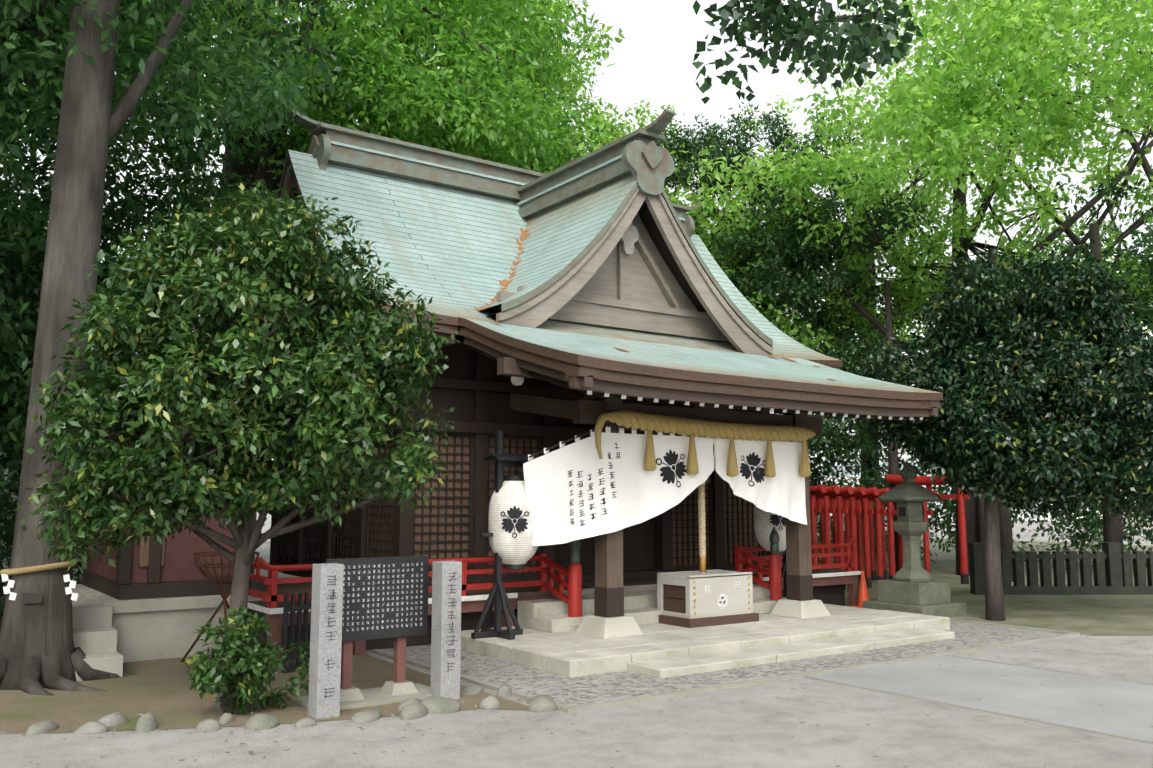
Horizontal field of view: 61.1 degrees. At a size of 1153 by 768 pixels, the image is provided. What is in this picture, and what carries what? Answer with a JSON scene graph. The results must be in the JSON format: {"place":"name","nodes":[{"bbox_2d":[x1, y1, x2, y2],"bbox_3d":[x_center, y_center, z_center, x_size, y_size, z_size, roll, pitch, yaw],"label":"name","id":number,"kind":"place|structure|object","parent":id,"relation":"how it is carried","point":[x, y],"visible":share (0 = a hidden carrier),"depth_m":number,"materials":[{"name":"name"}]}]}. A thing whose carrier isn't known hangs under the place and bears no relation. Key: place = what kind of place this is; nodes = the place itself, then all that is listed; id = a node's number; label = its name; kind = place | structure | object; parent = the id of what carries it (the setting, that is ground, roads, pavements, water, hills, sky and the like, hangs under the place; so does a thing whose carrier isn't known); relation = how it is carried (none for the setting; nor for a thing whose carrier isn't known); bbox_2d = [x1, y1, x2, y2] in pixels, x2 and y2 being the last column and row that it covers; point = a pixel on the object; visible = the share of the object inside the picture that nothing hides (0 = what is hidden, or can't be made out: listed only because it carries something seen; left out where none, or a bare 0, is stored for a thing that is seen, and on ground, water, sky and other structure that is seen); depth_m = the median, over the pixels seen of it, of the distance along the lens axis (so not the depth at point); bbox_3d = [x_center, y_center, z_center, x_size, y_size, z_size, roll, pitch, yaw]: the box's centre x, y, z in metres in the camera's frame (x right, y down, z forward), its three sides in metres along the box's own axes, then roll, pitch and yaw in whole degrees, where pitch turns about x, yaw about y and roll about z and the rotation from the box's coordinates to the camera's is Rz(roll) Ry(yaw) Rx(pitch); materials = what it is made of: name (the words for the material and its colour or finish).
{"place":"outdoors","nodes":[
{"label":"outdoors","id":0,"kind":"place"},
{"bbox_2d":[0,264,198,575],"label":"tree","id":1,"kind":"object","parent":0,"point":[5,559],"depth_m":21.19,"materials":[{"name":"green plant"}]},
{"bbox_2d":[0,509,1152,767],"bbox_3d":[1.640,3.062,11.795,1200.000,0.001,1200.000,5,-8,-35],"label":"ground","id":2,"kind":"structure","parent":0,"point":[790,727],"depth_m":6.82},
{"bbox_2d":[0,0,269,611],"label":"grove leaves","id":3,"kind":"object","parent":2,"relation":"on","point":[8,245],"visible":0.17,"depth_m":14.17,"materials":[{"name":"green plant"}]},
{"bbox_2d":[0,0,390,617],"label":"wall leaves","id":4,"kind":"object","parent":2,"relation":"on","point":[9,389],"visible":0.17,"depth_m":14.29,"materials":[{"name":"green plant"}]},
{"bbox_2d":[185,603,309,714],"bbox_3d":[-2.490,2.175,7.654,1.142,0.911,0.786,5,-8,-35],"label":"shrub","id":5,"kind":"object","parent":2,"relation":"on","point":[208,680],"depth_m":7.53,"materials":[{"name":"green plant"}]},
{"bbox_2d":[0,580,527,733],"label":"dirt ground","id":6,"kind":"structure","parent":2,"relation":"on","point":[69,711],"depth_m":8.03,"materials":[{"name":"brown soil"}]},
{"bbox_2d":[0,0,311,695],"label":"tree","id":7,"kind":"object","parent":6,"relation":"on","point":[39,652],"depth_m":9.59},
{"bbox_2d":[0,560,77,603],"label":"sacred rope","id":8,"kind":"object","parent":7,"relation":"attached to","point":[27,598],"visible":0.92,"depth_m":8.73,"materials":[{"name":"wicker"}]},
{"bbox_2d":[23,345,318,680],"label":"side building","id":9,"kind":"structure","parent":6,"relation":"on","point":[148,600],"depth_m":10.29,"materials":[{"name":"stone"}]},
{"bbox_2d":[180,551,259,661],"bbox_3d":[-3.573,2.296,10.023,0.746,1.115,0.756,5,-8,-35],"label":"fire basket","id":10,"kind":"object","parent":6,"relation":"on","point":[214,580],"visible":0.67,"depth_m":10.01,"materials":[{"name":"metal"}]},
{"bbox_2d":[14,180,460,707],"bbox_3d":[-2.636,0.489,8.170,3.261,4.353,2.890,5,-8,-35],"label":"tree","id":11,"kind":"object","parent":6,"relation":"on","point":[156,389],"depth_m":7.67,"materials":[{"name":"green plant"}]},
{"bbox_2d":[0,684,556,735],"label":"border stones","id":12,"kind":"object","parent":6,"relation":"on","point":[413,708],"visible":0.75,"depth_m":7.28,"materials":[{"name":"grey stone"}]},
{"bbox_2d":[281,592,311,672],"bbox_3d":[-2.610,2.447,9.765,0.060,0.740,0.885,-3,-8,26],"label":"black picket fence","id":13,"kind":"object","parent":6,"relation":"on","point":[293,607],"visible":0.38,"depth_m":9.49,"materials":[{"name":"paint"}]},
{"bbox_2d":[294,555,461,718],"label":"pillars and notice board","id":14,"kind":"structure","parent":6,"relation":"on","point":[360,599],"depth_m":8.11,"materials":[{"name":"stone"}]},
{"bbox_2d":[1,0,673,579],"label":"tree","id":15,"kind":"object","parent":2,"relation":"on","point":[374,49],"depth_m":19.62,"materials":[{"name":"green plant"}]},
{"bbox_2d":[153,0,679,204],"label":"camphor leaves","id":16,"kind":"object","parent":15,"relation":"attached to","point":[540,60],"visible":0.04,"depth_m":22.60,"materials":[{"name":"green plant"}]},
{"bbox_2d":[336,0,716,213],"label":"tree","id":17,"kind":"object","parent":2,"relation":"on","point":[581,146],"depth_m":22.75,"materials":[{"name":"green plant"}]},
{"bbox_2d":[246,321,861,659],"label":"shrine hall","id":18,"kind":"structure","parent":2,"relation":"on","point":[483,395],"depth_m":12.57,"materials":[{"name":"brown wood"}]},
{"bbox_2d":[277,431,761,581],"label":"lattice doors","id":19,"kind":"structure","parent":18,"relation":"attached to","point":[443,524],"depth_m":12.69,"materials":[{"name":"brown wood"}]},
{"bbox_2d":[248,527,854,616],"bbox_3d":[-0.097,2.369,12.447,9.936,1.050,3.630,2,-7,-13],"label":"red railing","id":20,"kind":"object","parent":18,"relation":"on","point":[573,584],"visible":0.65,"depth_m":11.57,"materials":[{"name":"paint"}]},
{"bbox_2d":[238,109,942,419],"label":"roof","id":21,"kind":"structure","parent":18,"relation":"on","point":[576,274],"depth_m":13.60,"materials":[{"name":"teal metal"}]},
{"bbox_2d":[511,376,903,418],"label":"eave spotlights","id":22,"kind":"object","parent":21,"relation":"on","point":[517,381],"visible":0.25,"depth_m":11.14,"materials":[{"name":"white paint"}]},
{"bbox_2d":[523,427,806,545],"bbox_3d":[1.307,1.224,11.609,4.086,1.326,0.465,4,-8,-28],"label":"porch curtain","id":23,"kind":"object","parent":18,"relation":"attached to","point":[578,489],"visible":0.83,"depth_m":11.09,"materials":[{"name":"fabric"}]},
{"bbox_2d":[692,435,710,572],"bbox_3d":[1.528,1.518,12.224,0.440,2.367,0.207,5,-8,-35],"label":"bell rope","id":24,"kind":"object","parent":18,"relation":"hanging from","point":[701,529],"visible":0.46,"depth_m":12.13,"materials":[{"name":"beige fabric"}]},
{"bbox_2d":[595,410,815,476],"bbox_3d":[1.659,0.747,11.789,3.586,0.732,0.215,5,-8,-35],"label":"straw rope","id":25,"kind":"object","parent":18,"relation":"attached to","point":[692,428],"visible":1,"depth_m":11.63,"materials":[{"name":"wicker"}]},
{"bbox_2d":[0,596,1152,767],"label":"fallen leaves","id":26,"kind":"object","parent":2,"relation":"on","point":[566,694],"visible":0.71,"depth_m":7.54,"materials":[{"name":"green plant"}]},
{"bbox_2d":[463,0,764,193],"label":"tree","id":27,"kind":"object","parent":2,"relation":"on","point":[560,45],"depth_m":27.20,"materials":[{"name":"green plant"}]},
{"bbox_2d":[264,534,1152,635],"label":"shaded earth","id":28,"kind":"structure","parent":2,"relation":"on","point":[1068,612],"depth_m":15.36,"materials":[{"name":"soil"}]},
{"bbox_2d":[508,0,953,351],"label":"maple","id":29,"kind":"object","parent":28,"relation":"on","point":[708,242],"depth_m":22.13,"materials":[{"name":"green plant"}]},
{"bbox_2d":[557,102,940,345],"bbox_3d":[4.407,-1.121,23.495,8.561,11.292,7.577,-2,-7,18],"label":"cloud pruned tree","id":30,"kind":"object","parent":28,"relation":"on","point":[712,136],"depth_m":22.25,"materials":[{"name":"green plant"}]},
{"bbox_2d":[850,571,869,607],"bbox_3d":[4.421,3.169,15.059,0.300,0.560,0.300,5,-8,-35],"label":"traffic cone","id":31,"kind":"object","parent":28,"relation":"on","point":[863,594],"visible":0.71,"depth_m":15.01,"materials":[{"name":"orange plastic"}]},
{"bbox_2d":[782,474,969,589],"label":"torii gates","id":32,"kind":"structure","parent":28,"relation":"on","point":[825,501],"depth_m":18.93,"materials":[{"name":"paint"}]},
{"bbox_2d":[753,59,1012,548],"bbox_3d":[8.773,-2.030,28.308,8.335,14.240,8.421,5,-8,-35],"label":"maple","id":33,"kind":"object","parent":28,"relation":"on","point":[782,103],"depth_m":28.22,"materials":[{"name":"green plant"}]},
{"bbox_2d":[863,462,966,617],"bbox_3d":[4.893,2.247,14.271,1.023,2.204,1.023,5,-8,-35],"label":"stone lantern","id":34,"kind":"object","parent":28,"relation":"on","point":[912,586],"visible":0.98,"depth_m":14.06,"materials":[{"name":"grey stone"}]},
{"bbox_2d":[730,0,1152,575],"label":"maple","id":35,"kind":"object","parent":28,"relation":"on","point":[901,249],"depth_m":21.46,"materials":[{"name":"green plant"}]},
{"bbox_2d":[769,168,1152,569],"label":"grove leaves","id":36,"kind":"object","parent":28,"relation":"on","point":[839,441],"visible":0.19,"depth_m":22.58,"materials":[{"name":"green plant"}]},
{"bbox_2d":[850,249,1152,620],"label":"evergreen","id":37,"kind":"object","parent":28,"relation":"on","point":[1096,350],"depth_m":13.21,"materials":[{"name":"green plant"}]},
{"bbox_2d":[852,0,1152,332],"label":"maple","id":38,"kind":"object","parent":28,"relation":"on","point":[1112,237],"depth_m":23.62,"materials":[{"name":"green plant"}]},
{"bbox_2d":[968,542,1152,594],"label":"stone fence","id":39,"kind":"object","parent":28,"relation":"on","point":[1112,567],"visible":0.94,"depth_m":17.21,"materials":[{"name":"grey stone"}]},
{"bbox_2d":[371,618,1079,712],"bbox_3d":[1.975,2.991,11.326,7.660,0.030,3.760,5,-8,-35],"label":"cobblestone border","id":40,"kind":"object","parent":2,"relation":"on","point":[607,690],"visible":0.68,"depth_m":9.36,"materials":[{"name":"stone"}]},
{"bbox_2d":[461,604,954,677],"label":"porch platform","id":41,"kind":"structure","parent":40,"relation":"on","point":[659,650],"depth_m":10.48,"materials":[{"name":"stone"}]},
{"bbox_2d":[471,431,540,639],"bbox_3d":[-0.775,1.661,10.944,0.850,2.260,0.620,5,-8,-35],"label":"lantern stand","id":42,"kind":"object","parent":41,"relation":"on","point":[510,530],"visible":0.77,"depth_m":10.79,"materials":[{"name":"white paper"}]},
{"bbox_2d":[517,584,830,638],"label":"stone bases","id":43,"kind":"object","parent":41,"relation":"on","point":[551,615],"visible":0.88,"depth_m":11.56,"materials":[{"name":"stone"}]},
{"bbox_2d":[657,569,758,627],"bbox_3d":[1.590,2.630,12.057,1.140,0.600,0.700,5,-8,-35],"label":"offertory box","id":44,"kind":"object","parent":41,"relation":"on","point":[696,599],"visible":0.98,"depth_m":11.80,"materials":[{"name":"white wood"}]},
{"bbox_2d":[753,504,786,596],"bbox_3d":[2.864,2.000,13.780,0.850,2.260,0.620,5,-8,-35],"label":"lantern stand","id":45,"kind":"object","parent":41,"relation":"on","point":[765,522],"visible":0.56,"depth_m":13.53,"materials":[{"name":"white paper"}]},
{"bbox_2d":[822,384,1101,520],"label":"distant town","id":46,"kind":"object","parent":2,"relation":"on","point":[905,456],"visible":0.04,"depth_m":103.02},
{"bbox_2d":[884,223,1123,581],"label":"tree trunks","id":47,"kind":"object","parent":2,"relation":"on","point":[1111,533],"visible":0.23,"depth_m":20.74,"materials":[{"name":"brown plant"}]},
{"bbox_2d":[0,0,1152,501],"label":"sky","id":48,"kind":"structure","parent":0,"point":[654,59],"materials":[{"name":"white"}]},
{"bbox_2d":[692,0,923,103],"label":"branch","id":49,"kind":"object","parent":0,"point":[799,32],"depth_m":6.56,"materials":[{"name":"green plant"}]},
{"bbox_2d":[670,0,1152,268],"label":"maple","id":50,"kind":"object","parent":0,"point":[1008,44],"depth_m":17.80,"materials":[{"name":"green plant"}]},
{"bbox_2d":[809,656,1152,741],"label":"approach path","id":51,"kind":"structure","parent":0,"point":[1122,709],"depth_m":8.49,"materials":[{"name":"white stone"}]},
{"bbox_2d":[803,654,1152,743],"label":"path edging","id":52,"kind":"object","parent":51,"relation":"on","point":[1029,719],"depth_m":8.03,"materials":[{"name":"stone"}]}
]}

